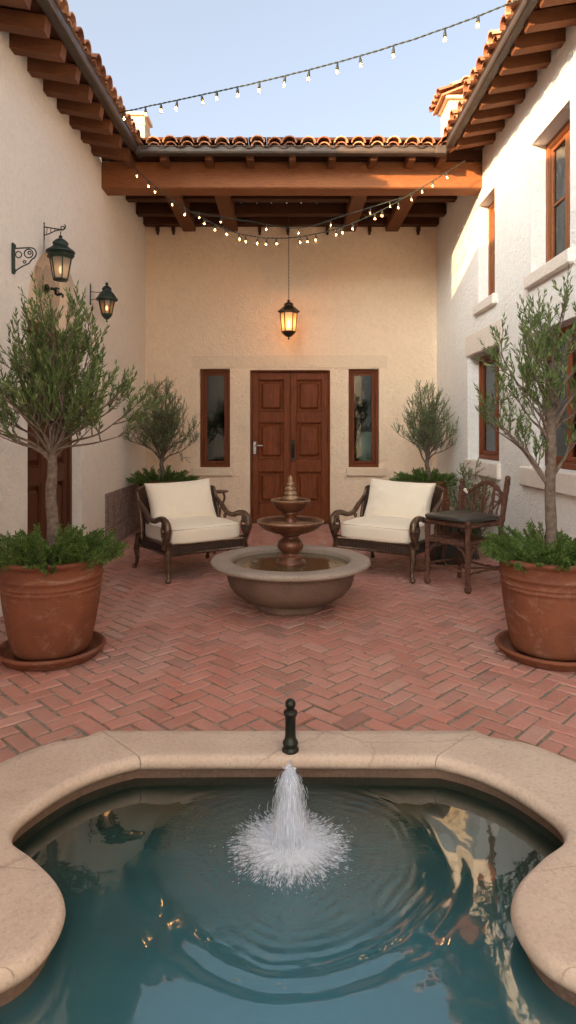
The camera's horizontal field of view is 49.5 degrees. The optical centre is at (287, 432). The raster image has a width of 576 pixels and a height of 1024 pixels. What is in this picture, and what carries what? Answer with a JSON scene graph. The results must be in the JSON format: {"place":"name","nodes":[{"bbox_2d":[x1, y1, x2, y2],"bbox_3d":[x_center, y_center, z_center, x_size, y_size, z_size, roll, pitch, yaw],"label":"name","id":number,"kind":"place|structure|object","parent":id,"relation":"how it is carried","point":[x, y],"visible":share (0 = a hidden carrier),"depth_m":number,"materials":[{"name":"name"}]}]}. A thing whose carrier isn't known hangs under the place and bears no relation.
{"place":"outdoors","nodes":[
{"label":"outdoors","id":0,"kind":"place"},
{"bbox_2d":[67,0,506,203],"label":"sky","id":1,"kind":"structure","parent":0,"point":[152,51],"materials":[{"name":"blue"}]},
{"bbox_2d":[0,523,575,762],"bbox_3d":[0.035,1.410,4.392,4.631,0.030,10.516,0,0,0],"label":"brick paving","id":2,"kind":"structure","parent":0,"point":[535,734],"depth_m":3.77,"materials":[{"name":"red brick"}]},
{"bbox_2d":[0,631,105,671],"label":"pot saucer","id":3,"kind":"object","parent":2,"relation":"on","point":[8,659],"visible":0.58,"depth_m":3.71,"materials":[{"name":"ceramic"}]},
{"bbox_2d":[0,271,173,660],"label":"potted tree","id":4,"kind":"object","parent":3,"relation":"on","point":[50,588],"visible":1,"depth_m":3.80,"materials":[{"name":"green plant"}]},
{"bbox_2d":[0,0,152,616],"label":"house wing","id":5,"kind":"structure","parent":2,"relation":"on","point":[65,126],"depth_m":5.94,"materials":[{"name":"beige paint"}]},
{"bbox_2d":[12,243,36,273],"bbox_3d":[-2.082,-1.375,4.940,0.194,0.245,0.038,0,0,0],"label":"scroll bracket","id":6,"kind":"object","parent":5,"relation":"attached to","point":[14,253],"visible":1,"depth_m":4.94,"materials":[{"name":"black metal"}]},
{"bbox_2d":[27,331,44,538],"bbox_3d":[-2.338,0.246,5.607,0.075,2.288,0.611,0,0,0],"label":"door leaf","id":7,"kind":"structure","parent":5,"relation":"in","point":[35,460],"depth_m":5.71,"materials":[{"name":"brown wood"}]},
{"bbox_2d":[44,284,63,297],"bbox_3d":[-2.128,-1.290,5.714,0.191,0.131,0.085,0,0,4],"label":"wall spigot","id":8,"kind":"object","parent":5,"relation":"attached to","point":[47,287],"depth_m":5.70,"materials":[{"name":"metal"}]},
{"bbox_2d":[45,341,67,540],"bbox_3d":[-2.338,0.246,6.222,0.075,2.288,0.611,0,0,0],"label":"door leaf","id":9,"kind":"structure","parent":5,"relation":"in","point":[62,459],"depth_m":6.42,"materials":[{"name":"brown wood"}]},
{"bbox_2d":[44,222,74,281],"bbox_3d":[-2.030,-1.617,5.580,0.250,0.520,0.250,0,0,-38],"label":"wall lantern","id":10,"kind":"object","parent":5,"relation":"attached to","point":[61,253],"depth_m":5.52,"materials":[{"name":"black metal"}]},
{"bbox_2d":[90,282,117,321],"bbox_3d":[-2.024,-1.436,6.892,0.293,0.447,0.230,0,0,23],"label":"wall lantern","id":11,"kind":"object","parent":5,"relation":"attached to","point":[106,295],"depth_m":6.84,"materials":[{"name":"black metal"}]},
{"bbox_2d":[130,161,464,243],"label":"string lights","id":12,"kind":"object","parent":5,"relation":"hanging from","point":[215,225],"visible":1,"depth_m":7.01,"materials":[{"name":"white"}]},
{"bbox_2d":[122,374,200,486],"bbox_3d":[-1.726,0.295,8.518,1.073,2.211,0.977,0,0,0],"label":"potted tree","id":13,"kind":"object","parent":2,"relation":"on","point":[161,428],"visible":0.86,"depth_m":8.48,"materials":[{"name":"green plant"}]},
{"bbox_2d":[132,478,251,583],"bbox_3d":[-1.020,0.947,6.380,0.937,0.906,1.013,0,0,-35],"label":"armchair","id":14,"kind":"object","parent":2,"relation":"on","point":[179,518],"visible":0.98,"depth_m":6.24,"materials":[{"name":"fabric"}]},
{"bbox_2d":[213,490,228,553],"bbox_3d":[-0.838,1.042,7.335,0.294,0.721,0.305,0,0,0],"label":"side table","id":15,"kind":"object","parent":2,"relation":"on","point":[223,492],"visible":0.25,"depth_m":7.36,"materials":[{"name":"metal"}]},
{"bbox_2d":[0,731,575,1006],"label":"garden pool","id":16,"kind":"structure","parent":2,"relation":"in","point":[40,783],"depth_m":2.44,"materials":[{"name":"stone"}]},
{"bbox_2d":[0,777,575,1023],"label":"water","id":17,"kind":"structure","parent":16,"relation":"in","point":[169,919],"depth_m":1.86,"materials":[{"name":"teal liquid"}]},
{"bbox_2d":[222,768,360,893],"bbox_3d":[-0.008,1.297,2.174,0.514,0.307,0.575,0,0,-39],"label":"water jet","id":18,"kind":"object","parent":17,"relation":"on","point":[288,856],"visible":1,"depth_m":2.13,"materials":[{"name":"white liquid"}]},
{"bbox_2d":[282,698,298,754],"bbox_3d":[0.010,1.217,2.600,0.072,0.220,0.072,0,0,0],"label":"iron post","id":19,"kind":"object","parent":16,"relation":"on","point":[290,744],"visible":1,"depth_m":2.58,"materials":[{"name":"black metal"}]},
{"bbox_2d":[210,475,370,615],"bbox_3d":[0.020,0.871,5.030,1.282,1.058,1.282,0,0,0],"label":"tiered fountain","id":20,"kind":"object","parent":2,"relation":"on","point":[290,573],"visible":1,"depth_m":4.80,"materials":[{"name":"stone"}]},
{"bbox_2d":[101,135,484,523],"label":"house wing","id":21,"kind":"structure","parent":2,"relation":"on","point":[314,404],"depth_m":9.54,"materials":[{"name":"beige paint"}]},
{"bbox_2d":[201,369,229,466],"bbox_3d":[-1.115,-0.219,10.020,0.860,1.706,0.840,0,0,0],"label":"window","id":22,"kind":"structure","parent":21,"relation":"in","point":[215,383],"depth_m":10.44,"materials":[{"name":"red wood"}]},
{"bbox_2d":[252,373,289,522],"bbox_3d":[-0.258,0.235,9.629,0.580,2.314,0.152,0,0,0],"label":"door leaf","id":23,"kind":"structure","parent":21,"relation":"in","point":[270,391],"depth_m":9.63,"materials":[{"name":"brown wood"}]},
{"bbox_2d":[278,218,299,339],"bbox_3d":[0.010,-2.252,9.100,0.322,1.804,0.279,0,0,0],"label":"hanging lantern","id":24,"kind":"object","parent":21,"relation":"hanging from","point":[288,308],"visible":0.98,"depth_m":9.04,"materials":[{"name":"brown metal"}]},
{"bbox_2d":[193,197,401,233],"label":"string lights","id":25,"kind":"object","parent":21,"relation":"hanging from","point":[199,213],"visible":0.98,"depth_m":7.32,"materials":[{"name":"white"}]},
{"bbox_2d":[290,373,327,522],"bbox_3d":[0.325,0.235,9.634,0.576,2.314,0.141,0,0,0],"label":"door leaf","id":26,"kind":"structure","parent":21,"relation":"in","point":[308,391],"depth_m":9.63,"materials":[{"name":"brown wood"}]},
{"bbox_2d":[349,369,377,466],"bbox_3d":[1.157,-0.219,10.020,0.865,1.706,0.840,0,0,0],"label":"window","id":27,"kind":"structure","parent":21,"relation":"in","point":[363,383],"depth_m":9.63,"materials":[{"name":"red wood"}]},
{"bbox_2d":[329,478,447,582],"bbox_3d":[1.070,0.947,6.410,0.937,0.906,1.013,0,0,35],"label":"armchair","id":28,"kind":"object","parent":2,"relation":"on","point":[391,519],"visible":0.9,"depth_m":6.27,"materials":[{"name":"fabric"}]},
{"bbox_2d":[389,378,459,510],"bbox_3d":[1.911,0.330,8.523,0.986,2.141,1.040,0,0,-28],"label":"potted tree","id":29,"kind":"object","parent":2,"relation":"on","point":[426,435],"visible":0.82,"depth_m":8.41,"materials":[{"name":"green plant"}]},
{"bbox_2d":[430,522,464,564],"bbox_3d":[1.720,1.133,6.750,0.400,0.535,0.340,0,0,-10],"label":"plant pot","id":30,"kind":"object","parent":2,"relation":"on","point":[451,552],"visible":0.07,"depth_m":6.60,"materials":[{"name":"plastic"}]},
{"bbox_2d":[424,476,510,593],"bbox_3d":[1.622,0.895,5.713,0.573,1.014,0.578,0,0,-35],"label":"twig chair","id":31,"kind":"object","parent":2,"relation":"on","point":[463,519],"visible":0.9,"depth_m":5.68,"materials":[{"name":"brown wood"}]},
{"bbox_2d":[444,458,495,559],"bbox_3d":[2.008,0.836,6.941,0.521,1.134,0.533,0,0,-10],"label":"leafy shrub","id":32,"kind":"object","parent":2,"relation":"on","point":[477,531],"visible":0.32,"depth_m":6.90,"materials":[{"name":"green plant"}]},
{"bbox_2d":[429,0,575,561],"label":"house wing","id":33,"kind":"structure","parent":2,"relation":"on","point":[506,235],"depth_m":6.16,"materials":[{"name":"white paint"}]},
{"bbox_2d":[119,0,518,119],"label":"string lights","id":34,"kind":"object","parent":33,"relation":"hanging from","point":[359,56],"visible":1,"depth_m":5.26,"materials":[{"name":"white"}]},
{"bbox_2d":[479,350,498,460],"bbox_3d":[2.455,-0.310,7.310,0.090,1.276,1.176,0,0,0],"label":"window","id":35,"kind":"structure","parent":33,"relation":"in","point":[488,437],"depth_m":7.65,"materials":[{"name":"red wood"}]},
{"bbox_2d":[488,199,494,295],"bbox_3d":[2.430,-2.110,7.155,0.090,1.176,0.586,0,0,0],"label":"window","id":36,"kind":"structure","parent":33,"relation":"in","point":[491,208],"depth_m":7.38,"materials":[{"name":"brown wood"}]},
{"bbox_2d":[546,119,569,261],"bbox_3d":[2.450,-2.078,5.435,0.090,1.211,0.806,0,0,0],"label":"window","id":37,"kind":"structure","parent":33,"relation":"in","point":[558,148],"depth_m":5.66,"materials":[{"name":"brown wood"}]},
{"bbox_2d":[545,325,575,469],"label":"window","id":38,"kind":"structure","parent":33,"relation":"in","point":[570,462],"depth_m":5.46,"materials":[{"name":"red wood"}]},
{"bbox_2d":[494,630,575,671],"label":"pot saucer","id":39,"kind":"object","parent":2,"relation":"on","point":[502,640],"visible":0.5,"depth_m":3.73,"materials":[{"name":"ceramic"}]},
{"bbox_2d":[474,265,575,660],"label":"potted tree","id":40,"kind":"object","parent":39,"relation":"on","point":[537,570],"visible":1,"depth_m":3.86,"materials":[{"name":"green plant"}]}
]}

